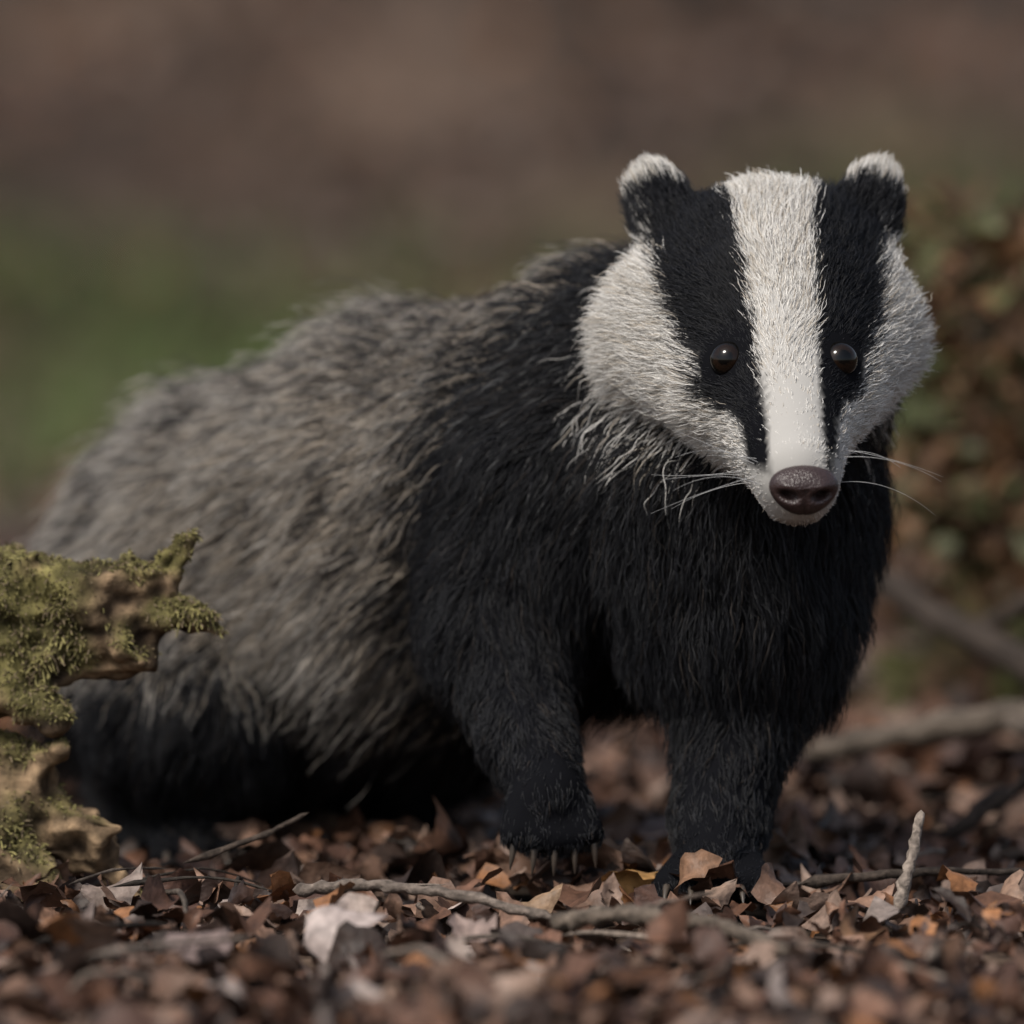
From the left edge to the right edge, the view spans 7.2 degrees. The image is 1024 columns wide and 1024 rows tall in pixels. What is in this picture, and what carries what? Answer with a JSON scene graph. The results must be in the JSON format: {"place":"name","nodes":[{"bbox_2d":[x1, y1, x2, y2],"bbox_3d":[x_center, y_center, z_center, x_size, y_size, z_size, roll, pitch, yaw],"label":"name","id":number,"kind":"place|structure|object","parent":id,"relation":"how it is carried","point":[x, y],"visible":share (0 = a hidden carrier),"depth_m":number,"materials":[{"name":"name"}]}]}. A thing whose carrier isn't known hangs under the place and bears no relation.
{"place":"outdoors","nodes":[
{"label":"outdoors","id":0,"kind":"place"},
{"bbox_2d":[0,0,1023,1023],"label":"ground","id":1,"kind":"structure","parent":0,"point":[447,54],"depth_m":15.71,"materials":[{"name":"brown plant"}]},
{"bbox_2d":[0,528,228,913],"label":"mossy log","id":2,"kind":"object","parent":1,"relation":"on","point":[65,622],"visible":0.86,"depth_m":4.02,"materials":[{"name":"green plant"}]},
{"bbox_2d":[184,812,307,862],"bbox_3d":[-0.131,0.159,4.002,0.072,0.022,0.005,-2,3,-34],"label":"fallen stick","id":3,"kind":"object","parent":1,"relation":"on","point":[211,854],"visible":1,"depth_m":4.00,"materials":[{"name":"wood"}]},
{"bbox_2d":[292,878,550,919],"bbox_3d":[-0.043,0.183,3.880,0.140,0.016,0.010,1,3,26],"label":"fallen stick","id":4,"kind":"object","parent":1,"relation":"on","point":[320,887],"visible":0.94,"depth_m":3.88,"materials":[{"name":"wood"}]},
{"bbox_2d":[1,151,942,905],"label":"badger","id":5,"kind":"object","parent":1,"relation":"on","point":[511,541],"visible":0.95,"depth_m":4.05,"materials":[{"name":"fur"}]},
{"bbox_2d":[0,46,1023,506],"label":"grass","id":6,"kind":"structure","parent":1,"relation":"on","point":[30,450],"depth_m":12.96,"materials":[{"name":"green plant"}]},
{"bbox_2d":[0,596,1023,1023],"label":"twigs","id":7,"kind":"object","parent":1,"relation":"on","point":[932,954],"visible":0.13,"depth_m":3.76,"materials":[{"name":"brown wood"}]},
{"bbox_2d":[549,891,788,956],"bbox_3d":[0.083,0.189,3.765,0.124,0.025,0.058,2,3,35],"label":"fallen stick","id":8,"kind":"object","parent":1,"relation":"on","point":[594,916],"visible":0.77,"depth_m":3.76,"materials":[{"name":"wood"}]},
{"bbox_2d":[893,810,924,914],"bbox_3d":[0.191,0.168,3.926,0.008,0.048,0.033,1,3,28],"label":"fallen stick","id":9,"kind":"object","parent":1,"relation":"on","point":[903,882],"visible":0.96,"depth_m":3.92,"materials":[{"name":"beige wood"}]},
{"bbox_2d":[797,700,1023,763],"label":"fallen branch","id":10,"kind":"object","parent":1,"relation":"on","point":[938,727],"visible":0.92,"depth_m":4.52,"materials":[{"name":"wood"}]},
{"bbox_2d":[799,867,1023,888],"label":"fallen stick","id":11,"kind":"object","parent":1,"relation":"on","point":[817,881],"visible":0.9,"depth_m":3.99,"materials":[{"name":"wood"}]},
{"bbox_2d":[871,174,1023,646],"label":"dead bracken","id":12,"kind":"object","parent":1,"relation":"on","point":[970,463],"visible":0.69,"depth_m":5.04,"materials":[{"name":"brown plant"}]},
{"bbox_2d":[874,568,1023,682],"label":"fallen branch","id":13,"kind":"object","parent":1,"relation":"on","point":[982,637],"visible":0.82,"depth_m":4.72,"materials":[{"name":"wood"}]},
{"bbox_2d":[938,772,1023,839],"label":"fallen branch","id":14,"kind":"object","parent":1,"relation":"on","point":[979,811],"visible":1,"depth_m":4.24,"materials":[{"name":"wood"}]}
]}

